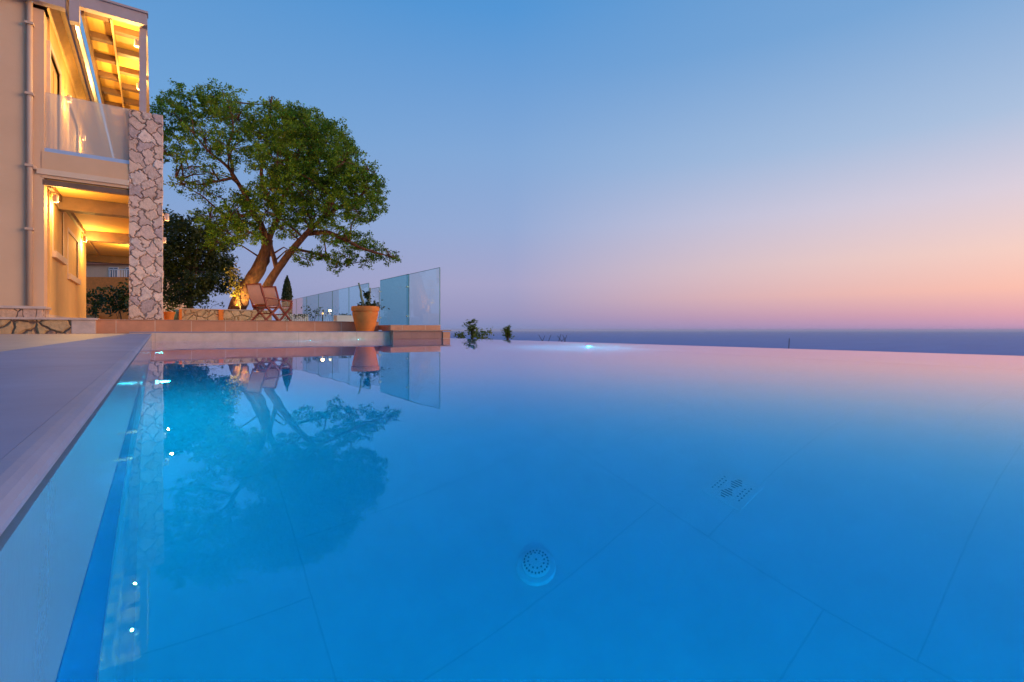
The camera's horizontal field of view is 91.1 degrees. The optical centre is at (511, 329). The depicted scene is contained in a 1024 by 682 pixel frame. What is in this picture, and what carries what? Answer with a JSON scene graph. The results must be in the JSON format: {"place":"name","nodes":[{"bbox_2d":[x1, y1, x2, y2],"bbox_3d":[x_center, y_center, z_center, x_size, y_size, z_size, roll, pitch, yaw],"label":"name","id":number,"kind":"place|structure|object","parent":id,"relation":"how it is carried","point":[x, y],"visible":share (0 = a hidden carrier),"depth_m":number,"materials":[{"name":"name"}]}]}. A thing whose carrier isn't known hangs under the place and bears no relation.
{"place":"outdoors","nodes":[
{"label":"outdoors","id":0,"kind":"place"},
{"bbox_2d":[96,320,378,333],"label":"terrace","id":1,"kind":"structure","parent":0,"point":[113,326],"depth_m":10.06,"materials":[{"name":"ceramic"}]},
{"bbox_2d":[98,319,378,322],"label":"terrace paving","id":2,"kind":"structure","parent":0,"point":[223,320],"depth_m":10.10,"materials":[{"name":"ceramic"}]},
{"bbox_2d":[95,278,128,318],"bbox_3d":[-18.676,-1.255,23.977,1.993,2.528,1.812,0,0,37],"label":"oleander bush","id":3,"kind":"object","parent":2,"relation":"on","point":[117,304],"visible":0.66,"depth_m":23.93,"materials":[{"name":"green plant"}]},
{"bbox_2d":[163,299,177,319],"bbox_3d":[-9.139,-0.506,13.459,0.439,0.624,0.492,0,0,12],"label":"pot","id":4,"kind":"object","parent":2,"relation":"on","point":[168,315],"visible":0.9,"depth_m":13.34,"materials":[{"name":"ceramic"}]},
{"bbox_2d":[173,309,178,319],"bbox_3d":[-9.768,-0.394,14.600,0.240,0.400,0.240,0,0,-35],"label":"glazed jar","id":5,"kind":"object","parent":2,"relation":"on","point":[176,316],"visible":0.52,"depth_m":14.53,"materials":[{"name":"teal ceramic"}]},
{"bbox_2d":[163,204,243,308],"bbox_3d":[-13.356,-2.612,20.903,4.069,5.441,5.262,0,0,-35],"label":"dark tree","id":6,"kind":"object","parent":2,"relation":"on","point":[190,281],"visible":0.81,"depth_m":20.41,"materials":[{"name":"green plant"}]},
{"bbox_2d":[193,291,223,308],"bbox_3d":[-11.585,-0.780,18.876,1.410,1.379,0.692,0,0,9],"label":"garden shrub","id":7,"kind":"object","parent":2,"relation":"on","point":[208,302],"visible":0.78,"depth_m":19.02,"materials":[{"name":"green plant"}]},
{"bbox_2d":[179,308,272,320],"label":"garden wall","id":8,"kind":"structure","parent":2,"relation":"on","point":[211,314],"depth_m":14.72,"materials":[{"name":"stone"}]},
{"bbox_2d":[222,263,246,309],"bbox_3d":[-8.981,-1.215,16.305,0.722,1.934,0.635,0,0,-35],"label":"golden shrub","id":9,"kind":"object","parent":2,"relation":"on","point":[234,282],"visible":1,"depth_m":16.24,"materials":[{"name":"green plant"}]},
{"bbox_2d":[246,283,280,320],"bbox_3d":[-6.152,-0.652,12.468,0.528,0.949,0.650,0,0,25],"label":"folding chair","id":10,"kind":"object","parent":2,"relation":"on","point":[255,294],"visible":0.92,"depth_m":12.30,"materials":[{"name":"fabric"}]},
{"bbox_2d":[150,78,402,309],"bbox_3d":[-7.932,-4.420,16.438,8.573,8.102,4.938,0,0,-7],"label":"carob tree","id":11,"kind":"object","parent":2,"relation":"on","point":[309,166],"visible":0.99,"depth_m":15.80,"materials":[{"name":"green plant"}]},
{"bbox_2d":[261,286,292,320],"bbox_3d":[-6.215,-0.652,13.277,0.528,0.949,0.650,0,0,19],"label":"folding chair","id":12,"kind":"object","parent":2,"relation":"on","point":[270,291],"visible":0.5,"depth_m":13.06,"materials":[{"name":"fabric"}]},
{"bbox_2d":[277,314,307,320],"bbox_3d":[-9.068,-0.430,20.759,0.062,0.460,1.301,0,0,44],"label":"picket fence","id":13,"kind":"object","parent":2,"relation":"on","point":[283,319],"visible":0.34,"depth_m":20.77,"materials":[{"name":"white paint"}]},
{"bbox_2d":[390,331,441,338],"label":"terrace end","id":14,"kind":"structure","parent":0,"point":[412,334],"depth_m":11.59,"materials":[{"name":"brown tile"}]},
{"bbox_2d":[379,325,439,329],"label":"terrace kerb","id":15,"kind":"structure","parent":14,"relation":"on","point":[409,327],"depth_m":11.74,"materials":[{"name":"ceramic"}]},
{"bbox_2d":[297,304,331,320],"bbox_3d":[-8.010,-0.594,20.280,1.106,0.954,0.922,0,0,25],"label":"garden bush","id":16,"kind":"object","parent":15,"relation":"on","point":[314,311],"visible":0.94,"depth_m":20.34,"materials":[{"name":"green plant"}]},
{"bbox_2d":[331,313,353,321],"bbox_3d":[-5.838,-0.386,17.142,0.804,0.384,0.421,0,0,-35],"label":"white planter","id":17,"kind":"object","parent":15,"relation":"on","point":[343,317],"visible":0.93,"depth_m":17.05,"materials":[{"name":"paint"}]},
{"bbox_2d":[284,267,439,324],"bbox_3d":[-7.277,-0.811,19.890,0.080,1.398,19.104,0,0,-35],"label":"glass fence","id":18,"kind":"object","parent":15,"relation":"on","point":[379,298],"visible":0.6,"depth_m":15.38,"materials":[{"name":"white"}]},
{"bbox_2d":[382,330,450,330],"bbox_3d":[-2.254,0.016,11.924,1.480,0.024,0.650,0,0,-35],"label":"end cap","id":19,"kind":"object","parent":14,"relation":"on","point":[416,330],"visible":0.95,"depth_m":11.61,"materials":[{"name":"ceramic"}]},
{"bbox_2d":[442,332,449,337],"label":"end pier","id":20,"kind":"structure","parent":14,"relation":"attached to","point":[445,334],"depth_m":12.03,"materials":[{"name":"stone"}]},
{"bbox_2d":[55,338,1023,681],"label":"pool water","id":21,"kind":"structure","parent":0,"point":[405,510],"depth_m":0.54,"materials":[{"name":"blue liquid"}]},
{"bbox_2d":[80,0,1023,331],"label":"sky","id":22,"kind":"structure","parent":0,"point":[561,165],"materials":[{"name":"blue"}]},
{"bbox_2d":[442,331,1023,355],"bbox_3d":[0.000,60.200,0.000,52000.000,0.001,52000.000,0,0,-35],"label":"sea","id":23,"kind":"structure","parent":0,"point":[981,342],"depth_m":3145.87,"materials":[{"name":"liquid"}]},
{"bbox_3d":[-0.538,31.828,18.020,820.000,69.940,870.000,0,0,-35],"label":"ground","id":24,"kind":"structure","parent":0,"visible":0},
{"bbox_2d":[0,333,128,351],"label":"deck","id":25,"kind":"structure","parent":24,"relation":"on","point":[8,342],"depth_m":3.45,"materials":[{"name":"beige stone"}]},
{"bbox_2d":[0,0,163,333],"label":"house","id":26,"kind":"structure","parent":25,"relation":"on","point":[109,207],"depth_m":9.41,"materials":[{"name":"beige paint"}]},
{"bbox_2d":[46,40,61,149],"bbox_3d":[-8.661,-4.135,9.456,0.120,2.030,1.350,0,0,-35],"label":"balcony door","id":27,"kind":"structure","parent":26,"relation":"in","point":[52,84],"depth_m":9.38,"materials":[{"name":"brown metal"}]},
{"bbox_2d":[52,194,58,202],"bbox_3d":[-8.306,-2.388,9.138,0.086,0.136,0.080,0,0,-35],"label":"wall lamp","id":28,"kind":"object","parent":26,"relation":"attached to","point":[55,198],"visible":1,"depth_m":9.11,"materials":[{"name":"white"}]},
{"bbox_2d":[52,195,67,264],"bbox_3d":[-8.876,-1.910,9.794,0.160,1.140,1.450,0,0,-35],"label":"window","id":29,"kind":"structure","parent":26,"relation":"in","point":[57,226],"depth_m":9.76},
{"bbox_2d":[66,95,71,102],"bbox_3d":[-9.325,-4.868,10.573,0.086,0.136,0.080,0,0,-35],"label":"wall lamp","id":30,"kind":"object","parent":26,"relation":"attached to","point":[69,99],"visible":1,"depth_m":10.55,"materials":[{"name":"white"}]},
{"bbox_2d":[67,94,78,152],"bbox_3d":[-10.181,-4.110,11.596,0.120,1.980,1.900,0,0,-35],"label":"balcony door","id":31,"kind":"structure","parent":26,"relation":"in","point":[72,129],"depth_m":11.51,"materials":[{"name":"brown metal"}]},
{"bbox_2d":[67,227,80,284],"bbox_3d":[-10.122,-1.660,11.546,0.160,1.120,1.850,0,0,-35],"label":"window","id":32,"kind":"structure","parent":26,"relation":"in","point":[72,245],"depth_m":11.47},
{"bbox_2d":[134,39,138,47],"bbox_3d":[-7.184,-5.488,9.616,0.086,0.136,0.080,0,0,-35],"label":"wall lamp","id":33,"kind":"object","parent":26,"relation":"attached to","point":[136,43],"visible":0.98,"depth_m":9.59,"materials":[{"name":"white"}]},
{"bbox_2d":[164,213,168,220],"bbox_3d":[-6.831,-2.228,9.928,0.086,0.136,0.080,0,0,-35],"label":"wall lamp","id":34,"kind":"object","parent":26,"relation":"attached to","point":[166,216],"visible":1,"depth_m":9.90,"materials":[{"name":"white"}]},
{"bbox_2d":[86,287,111,317],"bbox_3d":[-20.715,-1.102,24.988,1.415,2.221,2.381,0,0,-35],"label":"hedge bush","id":35,"kind":"object","parent":24,"relation":"on","point":[93,303],"visible":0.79,"depth_m":24.81,"materials":[{"name":"green plant"}]},
{"bbox_2d":[86,262,183,318],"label":"neighbour house","id":36,"kind":"structure","parent":24,"relation":"on","point":[101,275],"depth_m":46.00,"materials":[{"name":"ceramic"}]},
{"bbox_2d":[109,267,118,276],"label":"window","id":37,"kind":"structure","parent":36,"relation":"in","point":[110,271],"depth_m":47.40,"materials":[{"name":"white paint"}]},
{"bbox_2d":[281,275,292,319],"bbox_3d":[-15.227,-1.763,34.000,0.753,3.927,0.758,0,0,-10],"label":"cypress tree","id":38,"kind":"object","parent":24,"relation":"on","point":[286,294],"visible":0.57,"depth_m":33.82,"materials":[{"name":"green plant"}]},
{"bbox_2d":[453,331,465,338],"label":"edge shrub","id":39,"kind":"object","parent":24,"relation":"on","point":[461,335],"visible":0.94,"depth_m":23.40,"materials":[{"name":"green plant"}]},
{"bbox_2d":[462,319,481,338],"bbox_3d":[-1.862,1.702,24.077,0.894,4.528,0.933,0,0,27],"label":"palm plant","id":40,"kind":"object","parent":24,"relation":"on","point":[470,328],"visible":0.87,"depth_m":23.95,"materials":[{"name":"green plant"}]},
{"bbox_2d":[468,327,493,339],"bbox_3d":[-1.421,1.913,23.537,1.206,4.169,1.269,0,0,-35],"label":"edge shrub","id":41,"kind":"object","parent":24,"relation":"on","point":[479,335],"visible":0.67,"depth_m":23.37,"materials":[{"name":"green plant"}]},
{"bbox_2d":[501,325,514,339],"bbox_3d":[-0.221,2.068,23.995,0.744,4.627,0.630,0,0,4],"label":"palm plant","id":42,"kind":"object","parent":24,"relation":"on","point":[507,334],"visible":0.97,"depth_m":23.95,"materials":[{"name":"green plant"}]},
{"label":"pool end wall","id":43,"kind":"structure","parent":0,"visible":0},
{"bbox_2d":[129,332,389,340],"bbox_3d":[-4.914,0.130,10.363,4.725,0.164,0.712,0,0,-35],"label":"step","id":44,"kind":"object","parent":43,"relation":"on","point":[199,336],"visible":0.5,"depth_m":9.93,"materials":[{"name":"beige stone"}]},
{"bbox_2d":[129,331,389,332],"bbox_3d":[-4.735,0.040,10.111,4.725,0.014,0.130,0,0,-35],"label":"step edge","id":45,"kind":"object","parent":44,"relation":"on","point":[288,331],"visible":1,"depth_m":10.45,"materials":[{"name":"brown tile"}]},
{"bbox_2d":[351,283,389,330],"bbox_3d":[-3.317,-0.514,11.557,0.640,1.125,0.762,0,0,30],"label":"flower pot","id":46,"kind":"object","parent":44,"relation":"on","point":[365,315],"visible":0.96,"depth_m":11.32,"materials":[{"name":"ceramic"}]},
{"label":"blue tile band","id":47,"kind":"structure","parent":0,"visible":0},
{"bbox_2d":[0,335,151,681],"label":"waterline tiles","id":48,"kind":"object","parent":47,"relation":"on","point":[48,537],"visible":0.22,"depth_m":0.29,"materials":[{"name":"blue tile"}]},
{"bbox_2d":[0,333,150,459],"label":"coping","id":49,"kind":"object","parent":48,"relation":"on","point":[40,386],"visible":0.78,"depth_m":0.68,"materials":[{"name":"grey stone"}]},
{"bbox_2d":[0,333,151,535],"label":"coping edge","id":50,"kind":"object","parent":49,"relation":"attached to","point":[27,463],"visible":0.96,"depth_m":0.28,"materials":[{"name":"grey stone"}]}
]}

